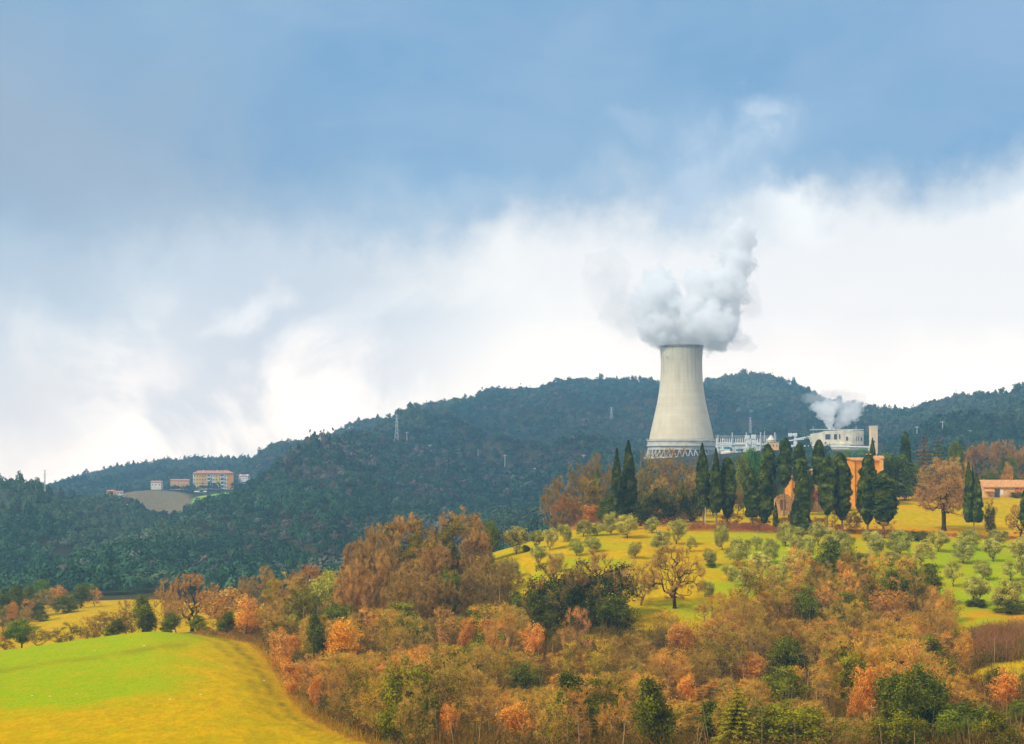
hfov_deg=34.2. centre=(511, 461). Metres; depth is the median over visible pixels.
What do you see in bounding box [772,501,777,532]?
cypress tree
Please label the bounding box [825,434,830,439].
window
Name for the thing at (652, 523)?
olive tree
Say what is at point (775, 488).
evergreen tree
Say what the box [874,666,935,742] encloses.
holm oak
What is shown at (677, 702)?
bare tree
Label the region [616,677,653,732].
bare tree
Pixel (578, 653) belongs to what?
bare tree
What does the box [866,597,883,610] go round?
bare tree
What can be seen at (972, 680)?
bare tree
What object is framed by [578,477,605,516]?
shrubby tree
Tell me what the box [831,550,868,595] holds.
bare tree
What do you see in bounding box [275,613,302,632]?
holm oak
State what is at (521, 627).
bare tree
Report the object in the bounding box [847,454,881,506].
villa
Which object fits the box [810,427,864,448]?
works building
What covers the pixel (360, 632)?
shrubby tree
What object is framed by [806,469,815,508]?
evergreen tree
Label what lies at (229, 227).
sky
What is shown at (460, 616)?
holm oak
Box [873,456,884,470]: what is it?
chimney house
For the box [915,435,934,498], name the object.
conifer tree
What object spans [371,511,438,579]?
bare tree
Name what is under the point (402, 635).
bare tree
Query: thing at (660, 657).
bare tree
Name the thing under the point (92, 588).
holm oak
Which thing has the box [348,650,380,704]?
bare tree
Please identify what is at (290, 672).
oak tree
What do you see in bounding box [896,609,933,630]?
bare tree
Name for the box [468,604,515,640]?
oak tree
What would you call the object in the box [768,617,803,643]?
bare tree
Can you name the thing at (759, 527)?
terrace scrub
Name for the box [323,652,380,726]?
shrubby tree
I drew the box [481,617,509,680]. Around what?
bare tree
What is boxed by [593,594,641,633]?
holm oak
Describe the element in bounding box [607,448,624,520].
cypress tree
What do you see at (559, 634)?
shrubby tree
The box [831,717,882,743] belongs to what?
shrubby tree
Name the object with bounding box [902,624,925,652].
bare tree
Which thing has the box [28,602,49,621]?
holm oak
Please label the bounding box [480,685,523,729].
bare tree
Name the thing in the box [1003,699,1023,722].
pine tree
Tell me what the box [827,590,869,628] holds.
holm oak
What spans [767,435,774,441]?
cone roof tank
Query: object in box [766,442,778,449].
boiler house
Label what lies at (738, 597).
bare tree
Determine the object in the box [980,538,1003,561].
olive tree
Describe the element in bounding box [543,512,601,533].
hill edge scrub
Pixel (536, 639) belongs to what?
oak tree
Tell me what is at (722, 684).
holm oak
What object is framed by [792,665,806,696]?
oak tree
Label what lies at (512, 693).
bare tree
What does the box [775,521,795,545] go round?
olive tree
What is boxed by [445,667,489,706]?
bare tree
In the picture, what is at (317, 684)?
oak tree
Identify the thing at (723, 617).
bare tree
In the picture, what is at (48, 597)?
shrubby tree
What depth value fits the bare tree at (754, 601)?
251.60 m
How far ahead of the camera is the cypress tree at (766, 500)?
348.96 m
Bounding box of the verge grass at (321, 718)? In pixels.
[209,628,469,743]
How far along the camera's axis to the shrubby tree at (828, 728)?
156.69 m
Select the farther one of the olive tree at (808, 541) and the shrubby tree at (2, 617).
the shrubby tree at (2, 617)
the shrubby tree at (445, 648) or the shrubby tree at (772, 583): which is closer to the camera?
the shrubby tree at (445, 648)
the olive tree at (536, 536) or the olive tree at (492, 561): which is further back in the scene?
the olive tree at (536, 536)
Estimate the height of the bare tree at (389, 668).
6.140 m
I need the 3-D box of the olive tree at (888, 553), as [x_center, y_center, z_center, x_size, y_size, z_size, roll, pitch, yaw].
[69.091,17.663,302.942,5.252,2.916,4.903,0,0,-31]
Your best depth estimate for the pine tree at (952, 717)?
155.15 m
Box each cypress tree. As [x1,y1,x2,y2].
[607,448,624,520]
[621,440,640,517]
[694,442,710,522]
[708,448,723,526]
[721,457,737,522]
[743,468,759,524]
[756,462,773,525]
[759,444,776,483]
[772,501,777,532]
[775,438,793,515]
[788,461,811,530]
[792,442,808,482]
[811,439,824,512]
[817,455,837,533]
[833,453,853,530]
[856,454,876,534]
[868,470,899,537]
[870,437,875,456]
[900,431,911,498]
[962,462,983,530]
[1018,490,1023,527]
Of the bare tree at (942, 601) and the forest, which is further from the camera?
the forest
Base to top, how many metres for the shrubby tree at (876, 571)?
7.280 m
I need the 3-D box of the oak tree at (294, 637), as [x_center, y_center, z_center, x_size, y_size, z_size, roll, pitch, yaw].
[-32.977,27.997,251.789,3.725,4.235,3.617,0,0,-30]
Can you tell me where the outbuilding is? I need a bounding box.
[785,476,795,496]
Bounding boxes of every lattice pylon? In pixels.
[44,470,45,490]
[393,414,400,439]
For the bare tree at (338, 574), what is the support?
on the ground at (180, 685)
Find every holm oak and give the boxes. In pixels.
[0,588,17,624]
[7,585,28,622]
[22,585,38,617]
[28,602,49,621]
[50,592,79,613]
[65,583,93,607]
[82,583,99,599]
[103,618,128,635]
[131,594,159,631]
[158,611,182,632]
[188,615,210,631]
[215,611,236,633]
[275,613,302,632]
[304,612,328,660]
[315,599,360,641]
[362,652,390,672]
[372,655,441,743]
[381,600,421,625]
[397,616,433,650]
[436,563,463,617]
[440,644,468,663]
[448,647,487,688]
[453,614,471,631]
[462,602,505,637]
[467,631,515,677]
[478,517,501,553]
[506,661,548,693]
[507,591,519,601]
[508,593,525,614]
[521,545,530,551]
[524,593,563,637]
[542,669,607,743]
[593,469,601,508]
[593,493,611,523]
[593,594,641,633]
[623,502,655,522]
[630,676,680,743]
[690,699,733,739]
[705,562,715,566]
[710,680,737,701]
[740,700,786,739]
[752,698,838,743]
[761,633,808,678]
[793,582,824,625]
[804,538,851,589]
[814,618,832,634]
[823,717,844,726]
[826,650,885,712]
[826,717,862,742]
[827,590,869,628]
[827,640,856,689]
[843,547,870,588]
[859,706,931,743]
[870,655,955,741]
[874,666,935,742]
[878,566,907,607]
[894,559,923,587]
[895,567,937,606]
[908,668,953,724]
[909,529,931,540]
[914,651,963,692]
[915,630,962,666]
[918,563,945,604]
[929,697,1006,743]
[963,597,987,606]
[973,710,1022,743]
[979,468,1001,479]
[982,666,1012,692]
[984,504,995,533]
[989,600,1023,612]
[999,452,1020,479]
[1010,491,1020,497]
[1017,654,1023,683]
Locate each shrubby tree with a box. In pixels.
[0,605,10,630]
[0,629,17,649]
[12,608,35,626]
[24,628,53,645]
[32,588,58,614]
[42,626,68,642]
[57,621,85,641]
[77,614,104,638]
[87,610,120,635]
[110,596,137,634]
[256,614,297,644]
[258,616,278,633]
[264,614,304,649]
[297,614,329,660]
[316,648,354,688]
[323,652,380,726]
[325,699,338,714]
[339,611,370,651]
[344,670,400,726]
[352,686,394,738]
[372,607,397,653]
[374,609,415,657]
[389,678,438,743]
[403,616,426,639]
[405,617,436,655]
[411,652,474,736]
[419,642,480,695]
[433,643,462,687]
[455,644,510,687]
[455,666,487,719]
[482,603,523,627]
[489,650,545,685]
[516,611,531,626]
[518,685,574,724]
[533,683,576,743]
[549,641,579,675]
[552,627,581,644]
[569,644,596,669]
[577,672,633,738]
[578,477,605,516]
[579,670,630,740]
[582,636,624,676]
[597,673,627,688]
[625,702,708,743]
[628,631,653,648]
[632,662,672,700]
[635,448,662,508]
[646,620,673,645]
[649,609,681,634]
[668,701,701,741]
[686,623,749,680]
[707,686,760,733]
[719,678,775,726]
[726,557,771,612]
[745,679,773,703]
[751,563,784,609]
[777,697,807,732]
[781,573,806,616]
[782,698,842,735]
[805,642,842,700]
[813,716,851,743]
[831,634,885,690]
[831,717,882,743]
[836,607,867,647]
[844,609,898,647]
[844,713,886,742]
[857,555,882,596]
[865,549,889,589]
[869,621,939,663]
[878,553,928,589]
[880,634,929,674]
[899,572,940,614]
[932,592,964,620]
[951,671,975,696]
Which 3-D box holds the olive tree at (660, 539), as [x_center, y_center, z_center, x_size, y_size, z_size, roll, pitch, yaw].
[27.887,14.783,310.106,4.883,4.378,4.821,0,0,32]
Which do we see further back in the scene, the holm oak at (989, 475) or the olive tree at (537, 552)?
the holm oak at (989, 475)
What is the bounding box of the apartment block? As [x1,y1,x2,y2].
[193,470,233,489]
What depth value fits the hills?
1294.31 m
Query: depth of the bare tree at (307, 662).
221.14 m
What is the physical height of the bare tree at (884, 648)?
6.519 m
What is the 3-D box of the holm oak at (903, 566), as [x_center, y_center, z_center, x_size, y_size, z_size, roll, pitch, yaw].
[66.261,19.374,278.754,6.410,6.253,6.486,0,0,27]
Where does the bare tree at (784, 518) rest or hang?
on the ground at (180, 685)
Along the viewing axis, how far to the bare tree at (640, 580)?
263.39 m
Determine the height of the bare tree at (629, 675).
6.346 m
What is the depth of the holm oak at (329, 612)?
262.11 m
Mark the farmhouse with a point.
(999, 488)
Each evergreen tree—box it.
[708,469,714,516]
[733,453,753,513]
[745,446,761,479]
[771,481,779,509]
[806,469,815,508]
[831,451,852,462]
[837,449,855,455]
[852,447,869,456]
[879,451,921,499]
[910,467,929,496]
[945,441,965,495]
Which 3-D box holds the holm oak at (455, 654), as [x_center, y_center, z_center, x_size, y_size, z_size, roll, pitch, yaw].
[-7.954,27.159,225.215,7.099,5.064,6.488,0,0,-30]
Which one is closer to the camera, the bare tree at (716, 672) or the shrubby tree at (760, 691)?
the shrubby tree at (760, 691)
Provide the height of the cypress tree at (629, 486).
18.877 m
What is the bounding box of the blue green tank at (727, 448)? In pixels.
[724,445,742,450]
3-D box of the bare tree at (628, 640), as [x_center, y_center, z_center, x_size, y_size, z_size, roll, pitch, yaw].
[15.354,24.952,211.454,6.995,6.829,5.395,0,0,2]
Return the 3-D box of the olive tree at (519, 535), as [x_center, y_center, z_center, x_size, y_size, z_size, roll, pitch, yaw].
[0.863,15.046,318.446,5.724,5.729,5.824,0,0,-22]
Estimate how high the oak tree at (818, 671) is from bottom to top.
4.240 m
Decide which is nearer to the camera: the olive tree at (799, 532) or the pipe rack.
the olive tree at (799, 532)
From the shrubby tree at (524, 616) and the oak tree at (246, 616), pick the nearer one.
the shrubby tree at (524, 616)
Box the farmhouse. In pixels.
[979,480,1023,497]
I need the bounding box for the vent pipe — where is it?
[788,433,796,444]
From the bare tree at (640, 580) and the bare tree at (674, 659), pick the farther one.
the bare tree at (640, 580)
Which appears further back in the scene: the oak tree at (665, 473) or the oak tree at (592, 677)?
the oak tree at (665, 473)
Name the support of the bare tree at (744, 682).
on the ground at (180, 685)
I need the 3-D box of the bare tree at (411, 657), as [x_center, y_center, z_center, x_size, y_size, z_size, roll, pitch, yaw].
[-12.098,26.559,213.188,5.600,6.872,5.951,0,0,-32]
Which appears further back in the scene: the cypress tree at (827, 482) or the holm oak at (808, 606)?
the cypress tree at (827, 482)
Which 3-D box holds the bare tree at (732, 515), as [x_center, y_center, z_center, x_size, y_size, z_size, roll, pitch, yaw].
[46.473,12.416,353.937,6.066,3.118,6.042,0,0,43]
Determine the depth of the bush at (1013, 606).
265.22 m
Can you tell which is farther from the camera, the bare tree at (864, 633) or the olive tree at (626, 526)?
the olive tree at (626, 526)
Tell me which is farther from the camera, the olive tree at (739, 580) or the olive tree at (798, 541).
the olive tree at (798, 541)
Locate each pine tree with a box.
[0,617,40,647]
[27,577,53,599]
[758,664,810,701]
[932,707,979,742]
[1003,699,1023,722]
[1012,383,1020,389]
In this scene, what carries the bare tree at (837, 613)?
on the ground at (180, 685)
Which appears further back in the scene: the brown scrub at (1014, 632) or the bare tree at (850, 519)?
the bare tree at (850, 519)
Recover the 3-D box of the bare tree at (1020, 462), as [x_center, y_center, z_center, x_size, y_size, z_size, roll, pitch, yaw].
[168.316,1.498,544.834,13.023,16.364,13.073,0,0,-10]
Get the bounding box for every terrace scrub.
[568,516,674,527]
[687,520,792,533]
[833,528,1017,541]
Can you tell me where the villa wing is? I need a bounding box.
[810,469,822,511]
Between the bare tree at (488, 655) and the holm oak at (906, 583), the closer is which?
the bare tree at (488, 655)
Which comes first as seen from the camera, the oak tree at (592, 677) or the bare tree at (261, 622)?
the oak tree at (592, 677)
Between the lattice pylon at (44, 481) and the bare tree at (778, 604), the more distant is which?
the lattice pylon at (44, 481)
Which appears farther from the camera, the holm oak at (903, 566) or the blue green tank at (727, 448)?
the blue green tank at (727, 448)
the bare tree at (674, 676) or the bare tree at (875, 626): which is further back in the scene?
the bare tree at (875, 626)
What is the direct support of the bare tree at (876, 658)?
on the ground at (180, 685)
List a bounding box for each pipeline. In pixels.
[789,436,809,440]
[791,445,869,450]
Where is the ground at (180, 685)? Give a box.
[0,493,1023,743]
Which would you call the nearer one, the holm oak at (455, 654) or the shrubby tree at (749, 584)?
the holm oak at (455, 654)
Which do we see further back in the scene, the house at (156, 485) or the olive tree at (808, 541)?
the house at (156, 485)
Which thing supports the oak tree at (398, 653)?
on the ground at (180, 685)
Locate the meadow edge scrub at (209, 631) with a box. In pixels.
[192,627,268,643]
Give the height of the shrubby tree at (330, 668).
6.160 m
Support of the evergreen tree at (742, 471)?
on the ground at (180, 685)
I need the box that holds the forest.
[0,370,1023,596]
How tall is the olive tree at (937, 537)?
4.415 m
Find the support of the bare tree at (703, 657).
on the ground at (180, 685)
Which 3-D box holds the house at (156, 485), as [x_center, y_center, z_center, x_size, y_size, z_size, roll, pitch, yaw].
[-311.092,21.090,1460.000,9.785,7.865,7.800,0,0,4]
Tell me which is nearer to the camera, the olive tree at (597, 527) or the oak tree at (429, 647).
the oak tree at (429, 647)
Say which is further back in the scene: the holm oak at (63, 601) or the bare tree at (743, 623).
the holm oak at (63, 601)
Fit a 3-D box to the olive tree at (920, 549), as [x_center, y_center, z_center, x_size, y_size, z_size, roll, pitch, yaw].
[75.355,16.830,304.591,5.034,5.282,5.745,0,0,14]
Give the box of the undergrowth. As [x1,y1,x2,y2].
[224,552,1023,743]
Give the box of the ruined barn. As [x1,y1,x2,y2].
[774,493,794,514]
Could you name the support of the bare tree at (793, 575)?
on the ground at (180, 685)
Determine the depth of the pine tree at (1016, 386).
1531.92 m
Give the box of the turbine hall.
[715,432,776,453]
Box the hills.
[0,374,1023,603]
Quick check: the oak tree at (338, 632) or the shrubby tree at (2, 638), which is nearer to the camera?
the oak tree at (338, 632)
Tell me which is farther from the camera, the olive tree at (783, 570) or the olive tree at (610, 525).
the olive tree at (610, 525)
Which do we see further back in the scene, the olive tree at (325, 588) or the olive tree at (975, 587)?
the olive tree at (325, 588)
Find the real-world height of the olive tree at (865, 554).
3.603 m
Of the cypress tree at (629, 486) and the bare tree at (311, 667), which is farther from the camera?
the cypress tree at (629, 486)
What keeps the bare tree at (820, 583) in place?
on the ground at (180, 685)
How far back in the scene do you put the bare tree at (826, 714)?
172.20 m
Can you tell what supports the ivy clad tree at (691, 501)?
on the ground at (180, 685)
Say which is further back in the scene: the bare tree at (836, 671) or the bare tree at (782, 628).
the bare tree at (782, 628)
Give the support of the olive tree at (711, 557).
on the ground at (180, 685)
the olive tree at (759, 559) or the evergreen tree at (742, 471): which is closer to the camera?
the olive tree at (759, 559)
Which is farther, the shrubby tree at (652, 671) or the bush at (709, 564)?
the bush at (709, 564)
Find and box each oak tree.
[5,600,24,622]
[50,585,67,609]
[161,593,189,632]
[197,583,241,628]
[233,594,264,634]
[267,626,295,670]
[278,656,306,693]
[281,653,322,681]
[284,633,301,657]
[307,670,323,706]
[317,596,342,611]
[322,617,365,654]
[387,649,414,676]
[388,632,404,655]
[390,645,405,664]
[400,644,440,669]
[417,643,435,661]
[432,604,459,648]
[437,701,461,739]
[457,615,475,647]
[458,673,503,718]
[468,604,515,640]
[494,700,542,742]
[506,651,529,667]
[510,688,547,724]
[519,619,544,659]
[541,673,579,704]
[573,673,599,703]
[581,504,598,521]
[619,672,676,711]
[646,446,690,503]
[661,444,698,514]
[664,620,695,652]
[674,673,700,705]
[686,701,702,721]
[732,650,767,680]
[733,477,743,514]
[786,544,812,591]
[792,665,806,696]
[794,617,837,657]
[798,618,826,637]
[808,657,830,682]
[845,683,867,719]
[849,663,878,716]
[866,576,918,617]
[868,620,892,653]
[881,637,946,687]
[882,610,893,624]
[895,609,933,641]
[910,456,971,530]
[937,681,983,714]
[951,630,976,663]
[986,667,1021,708]
[1001,461,1014,479]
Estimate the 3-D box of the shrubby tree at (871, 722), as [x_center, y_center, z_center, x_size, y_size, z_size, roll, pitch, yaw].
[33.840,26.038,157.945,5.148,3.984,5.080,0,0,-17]
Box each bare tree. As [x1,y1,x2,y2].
[22,597,39,622]
[85,588,103,606]
[151,578,181,626]
[161,573,220,631]
[232,565,286,618]
[250,615,269,627]
[284,562,323,611]
[296,614,338,644]
[296,659,337,700]
[301,650,338,687]
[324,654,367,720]
[331,651,361,679]
[332,558,375,623]
[332,569,345,593]
[337,653,366,691]
[340,536,378,604]
[348,547,403,624]
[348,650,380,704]
[349,523,403,600]
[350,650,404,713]
[355,648,385,698]
[358,606,395,638]
[359,652,390,677]
[363,674,390,714]
[364,607,399,647]
[374,655,405,683]
[385,559,436,620]
[385,623,422,674]
[387,651,409,678]
[398,644,433,666]
[402,536,457,597]
[402,647,441,699]
[407,667,457,703]
[419,577,463,625]
[421,642,458,666]
[425,616,449,634]
[431,616,463,644]
[436,657,461,713]
[442,664,464,706]
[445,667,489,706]
[458,527,490,573]
[458,564,500,611]
[458,685,521,737]
[462,686,508,725]
[464,641,514,697]
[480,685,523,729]
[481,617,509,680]
[487,603,519,653]
[488,556,525,590]
[489,600,532,646]
[500,688,527,705]
[514,629,531,648]
[514,687,534,700]
[520,685,566,734]
[535,651,559,673]
[539,475,576,529]
[550,493,584,523]
[555,462,602,520]
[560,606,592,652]
[561,683,593,741]
[565,672,597,713]
[572,649,593,674]
[579,453,612,510]
[592,688,639,743]
[595,632,624,652]
[596,637,627,661]
[599,668,637,710]
[606,633,655,675]
[614,671,671,725]
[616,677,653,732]
[617,644,644,668]
[622,654,644,682]
[625,554,658,605]
[628,673,661,742]
[630,638,657,662]
[641,544,705,608]
[641,648,695,694]
[643,647,697,677]
[647,646,698,699]
[655,648,670,670]
[665,698,680,713]
[666,624,695,645]
[666,695,703,741]
[682,647,720,696]
[689,594,732,632]
[692,618,716,638]
[693,648,715,671]
[693,678,755,704]
[695,613,740,651]
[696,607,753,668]
[711,675,756,705]
[712,591,750,619]
[715,513,743,525]
[719,678,751,703]
[724,613,756,644]
[728,588,749,628]
[730,596,764,628]
[730,618,775,669]
[740,610,781,664]
[742,517,771,526]
[744,675,773,713]
[745,596,788,657]
[746,591,771,620]
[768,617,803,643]
[768,617,807,653]
[769,581,794,621]
[774,618,820,665]
[778,517,789,525]
[781,572,806,593]
[798,700,830,724]
[800,623,842,665]
[804,558,828,591]
[805,568,842,607]
[807,578,842,617]
[810,660,850,712]
[812,517,825,526]
[816,597,861,640]
[817,559,833,595]
[821,614,860,643]
[823,627,870,661]
[824,506,838,528]
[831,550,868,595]
[831,560,862,599]
[834,513,864,531]
[843,598,864,626]
[847,508,860,532]
[852,615,897,661]
[855,641,891,687]
[855,649,905,704]
[859,625,897,664]
[860,706,877,726]
[863,639,926,689]
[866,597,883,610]
[869,520,896,537]
[884,647,941,684]
[885,609,924,632]
[890,597,908,613]
[894,623,932,646]
[894,637,950,681]
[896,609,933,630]
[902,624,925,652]
[915,591,960,644]
[923,582,955,617]
[925,614,966,654]
[926,588,951,640]
[929,630,961,664]
[938,673,973,711]
[950,628,974,672]
[952,674,988,708]
[963,440,999,479]
[963,452,973,485]
[975,699,993,710]
[983,498,998,535]
[986,437,1020,477]
[1004,503,1023,536]
[1008,444,1023,479]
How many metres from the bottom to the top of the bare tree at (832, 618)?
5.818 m
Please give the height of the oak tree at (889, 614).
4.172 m
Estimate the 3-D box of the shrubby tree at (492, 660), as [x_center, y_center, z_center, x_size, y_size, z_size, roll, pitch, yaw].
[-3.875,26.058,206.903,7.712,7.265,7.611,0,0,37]
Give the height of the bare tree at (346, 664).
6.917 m
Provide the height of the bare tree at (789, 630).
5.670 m
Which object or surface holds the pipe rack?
on the hills
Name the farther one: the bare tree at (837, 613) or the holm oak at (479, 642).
the bare tree at (837, 613)
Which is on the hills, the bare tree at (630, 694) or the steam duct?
the steam duct
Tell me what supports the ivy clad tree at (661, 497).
on the ground at (180, 685)
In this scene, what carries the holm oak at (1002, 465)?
on the ground at (180, 685)
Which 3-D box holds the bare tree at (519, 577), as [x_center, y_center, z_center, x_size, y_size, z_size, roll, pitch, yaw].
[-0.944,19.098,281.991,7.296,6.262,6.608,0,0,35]
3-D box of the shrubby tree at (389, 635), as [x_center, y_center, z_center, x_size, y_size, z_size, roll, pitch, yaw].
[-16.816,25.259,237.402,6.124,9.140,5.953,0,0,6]
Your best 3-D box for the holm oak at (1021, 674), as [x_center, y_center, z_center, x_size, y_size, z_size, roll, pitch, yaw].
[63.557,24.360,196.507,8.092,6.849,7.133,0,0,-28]
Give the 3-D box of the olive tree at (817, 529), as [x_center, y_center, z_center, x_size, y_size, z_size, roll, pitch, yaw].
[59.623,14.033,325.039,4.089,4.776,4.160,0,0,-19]
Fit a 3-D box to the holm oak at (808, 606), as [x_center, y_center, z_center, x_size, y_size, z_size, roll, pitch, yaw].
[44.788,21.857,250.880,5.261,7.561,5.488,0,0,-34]
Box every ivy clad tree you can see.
[255,571,315,621]
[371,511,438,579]
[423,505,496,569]
[518,552,587,626]
[554,564,605,631]
[558,547,644,623]
[637,477,685,522]
[674,471,707,521]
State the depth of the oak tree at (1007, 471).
499.78 m
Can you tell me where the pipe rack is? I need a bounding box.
[715,438,757,452]
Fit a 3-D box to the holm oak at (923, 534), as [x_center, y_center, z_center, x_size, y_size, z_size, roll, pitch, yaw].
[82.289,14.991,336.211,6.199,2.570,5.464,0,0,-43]
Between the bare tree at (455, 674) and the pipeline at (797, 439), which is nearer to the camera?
the bare tree at (455, 674)
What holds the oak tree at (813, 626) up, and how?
on the ground at (180, 685)
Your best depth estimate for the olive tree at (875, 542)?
311.69 m
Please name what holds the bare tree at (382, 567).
on the ground at (180, 685)
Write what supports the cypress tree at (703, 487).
on the ground at (180, 685)
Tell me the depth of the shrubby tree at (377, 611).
248.31 m
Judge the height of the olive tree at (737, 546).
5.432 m
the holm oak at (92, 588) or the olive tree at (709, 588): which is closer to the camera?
the olive tree at (709, 588)
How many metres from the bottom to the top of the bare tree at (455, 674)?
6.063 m
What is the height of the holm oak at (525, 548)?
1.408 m
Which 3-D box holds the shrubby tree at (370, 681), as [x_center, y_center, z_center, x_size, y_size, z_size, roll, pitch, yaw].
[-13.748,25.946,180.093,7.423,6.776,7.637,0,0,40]
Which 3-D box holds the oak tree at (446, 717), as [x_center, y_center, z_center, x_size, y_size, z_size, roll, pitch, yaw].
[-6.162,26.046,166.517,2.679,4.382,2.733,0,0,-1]
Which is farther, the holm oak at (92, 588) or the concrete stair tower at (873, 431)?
the concrete stair tower at (873, 431)
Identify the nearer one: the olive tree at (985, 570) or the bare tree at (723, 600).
the bare tree at (723, 600)
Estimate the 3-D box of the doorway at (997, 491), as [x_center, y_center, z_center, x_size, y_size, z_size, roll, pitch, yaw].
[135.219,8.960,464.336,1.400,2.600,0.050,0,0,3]
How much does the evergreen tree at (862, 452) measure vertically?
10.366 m
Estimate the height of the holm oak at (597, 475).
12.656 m
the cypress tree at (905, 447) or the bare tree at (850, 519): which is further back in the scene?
the cypress tree at (905, 447)
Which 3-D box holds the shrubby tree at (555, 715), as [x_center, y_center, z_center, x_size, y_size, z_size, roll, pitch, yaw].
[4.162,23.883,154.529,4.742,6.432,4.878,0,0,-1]
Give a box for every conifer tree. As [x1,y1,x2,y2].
[710,688,764,743]
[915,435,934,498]
[924,440,953,493]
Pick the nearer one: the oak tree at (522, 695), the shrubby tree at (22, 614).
the oak tree at (522, 695)
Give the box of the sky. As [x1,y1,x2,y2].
[0,0,1023,483]
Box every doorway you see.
[780,500,785,509]
[995,489,999,496]
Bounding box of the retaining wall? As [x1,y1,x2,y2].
[793,449,866,451]
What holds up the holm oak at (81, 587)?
on the ground at (180, 685)
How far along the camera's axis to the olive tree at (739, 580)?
279.26 m
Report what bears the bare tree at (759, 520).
on the ground at (180, 685)
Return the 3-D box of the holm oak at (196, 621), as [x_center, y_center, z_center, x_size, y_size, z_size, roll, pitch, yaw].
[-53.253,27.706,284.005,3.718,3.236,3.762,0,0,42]
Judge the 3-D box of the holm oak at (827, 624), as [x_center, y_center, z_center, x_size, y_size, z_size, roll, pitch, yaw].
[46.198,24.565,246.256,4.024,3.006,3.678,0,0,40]
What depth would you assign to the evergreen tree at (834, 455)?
428.97 m
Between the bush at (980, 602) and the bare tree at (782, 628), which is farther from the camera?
the bush at (980, 602)
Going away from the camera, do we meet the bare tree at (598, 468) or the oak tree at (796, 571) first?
the oak tree at (796, 571)
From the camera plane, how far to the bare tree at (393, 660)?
191.04 m
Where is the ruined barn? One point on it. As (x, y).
(789, 500)
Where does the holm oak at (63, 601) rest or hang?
on the ground at (180, 685)
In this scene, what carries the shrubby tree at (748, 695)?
on the ground at (180, 685)
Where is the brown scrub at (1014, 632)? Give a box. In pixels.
[958,616,1023,662]
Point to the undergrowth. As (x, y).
(483, 737)
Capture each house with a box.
[116,491,123,496]
[151,481,162,489]
[170,479,189,489]
[238,474,249,486]
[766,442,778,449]
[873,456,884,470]
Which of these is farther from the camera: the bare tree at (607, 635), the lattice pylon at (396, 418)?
the lattice pylon at (396, 418)
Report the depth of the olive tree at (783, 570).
281.61 m
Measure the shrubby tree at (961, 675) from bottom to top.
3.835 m
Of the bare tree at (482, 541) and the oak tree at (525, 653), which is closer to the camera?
the oak tree at (525, 653)
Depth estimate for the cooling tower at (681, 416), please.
1185.10 m
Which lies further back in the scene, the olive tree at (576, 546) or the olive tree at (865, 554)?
the olive tree at (576, 546)
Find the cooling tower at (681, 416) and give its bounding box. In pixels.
[644,344,715,458]
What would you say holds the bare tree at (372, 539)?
on the ground at (180, 685)
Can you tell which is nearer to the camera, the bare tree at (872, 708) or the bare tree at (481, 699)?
the bare tree at (872, 708)
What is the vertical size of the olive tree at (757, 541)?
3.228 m
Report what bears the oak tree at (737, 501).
on the ground at (180, 685)
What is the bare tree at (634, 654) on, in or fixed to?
on the ground at (180, 685)
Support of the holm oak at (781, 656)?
on the ground at (180, 685)
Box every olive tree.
[306,566,352,614]
[478,551,497,563]
[495,558,520,577]
[501,525,531,553]
[529,529,543,545]
[529,544,548,563]
[541,528,559,549]
[546,551,564,570]
[557,523,572,541]
[567,537,584,555]
[575,519,592,536]
[582,535,601,549]
[590,522,606,534]
[601,511,618,534]
[612,513,639,537]
[627,541,641,557]
[643,516,661,532]
[649,529,672,550]
[652,551,667,565]
[664,518,688,543]
[684,536,697,551]
[696,579,715,596]
[702,548,717,563]
[712,522,729,549]
[720,564,737,580]
[723,536,753,561]
[732,567,754,585]
[746,550,773,575]
[750,535,763,550]
[753,575,773,592]
[760,537,780,561]
[764,565,789,581]
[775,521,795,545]
[777,547,809,574]
[787,536,803,550]
[793,525,806,537]
[800,535,816,556]
[807,522,827,544]
[821,527,842,554]
[833,529,855,553]
[854,550,873,566]
[860,527,886,554]
[879,551,903,565]
[885,528,915,553]
[897,554,917,564]
[911,539,936,566]
[926,530,951,551]
[943,560,964,586]
[951,540,975,562]
[953,528,984,546]
[960,574,992,603]
[972,558,993,577]
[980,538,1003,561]
[982,529,1010,544]
[990,577,1023,607]
[1000,558,1020,580]
[1007,536,1023,556]
[1014,555,1023,577]
[1020,576,1023,593]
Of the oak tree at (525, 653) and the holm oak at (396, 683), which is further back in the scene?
the oak tree at (525, 653)
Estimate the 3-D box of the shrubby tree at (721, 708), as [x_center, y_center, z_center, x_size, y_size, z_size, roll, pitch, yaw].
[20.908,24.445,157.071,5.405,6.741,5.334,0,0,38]
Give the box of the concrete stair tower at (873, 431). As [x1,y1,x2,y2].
[869,426,877,454]
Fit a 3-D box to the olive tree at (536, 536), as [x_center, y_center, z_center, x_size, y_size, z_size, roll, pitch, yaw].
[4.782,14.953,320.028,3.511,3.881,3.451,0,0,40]
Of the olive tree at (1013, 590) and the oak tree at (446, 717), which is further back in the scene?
the olive tree at (1013, 590)
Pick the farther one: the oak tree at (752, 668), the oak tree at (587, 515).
the oak tree at (587, 515)
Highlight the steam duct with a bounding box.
[745,435,756,450]
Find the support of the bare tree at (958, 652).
on the ground at (180, 685)
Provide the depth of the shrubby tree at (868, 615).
231.76 m
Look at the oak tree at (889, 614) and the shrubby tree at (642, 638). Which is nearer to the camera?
the shrubby tree at (642, 638)
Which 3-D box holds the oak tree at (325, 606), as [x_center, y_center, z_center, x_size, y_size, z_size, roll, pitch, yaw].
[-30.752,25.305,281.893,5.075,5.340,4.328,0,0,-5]

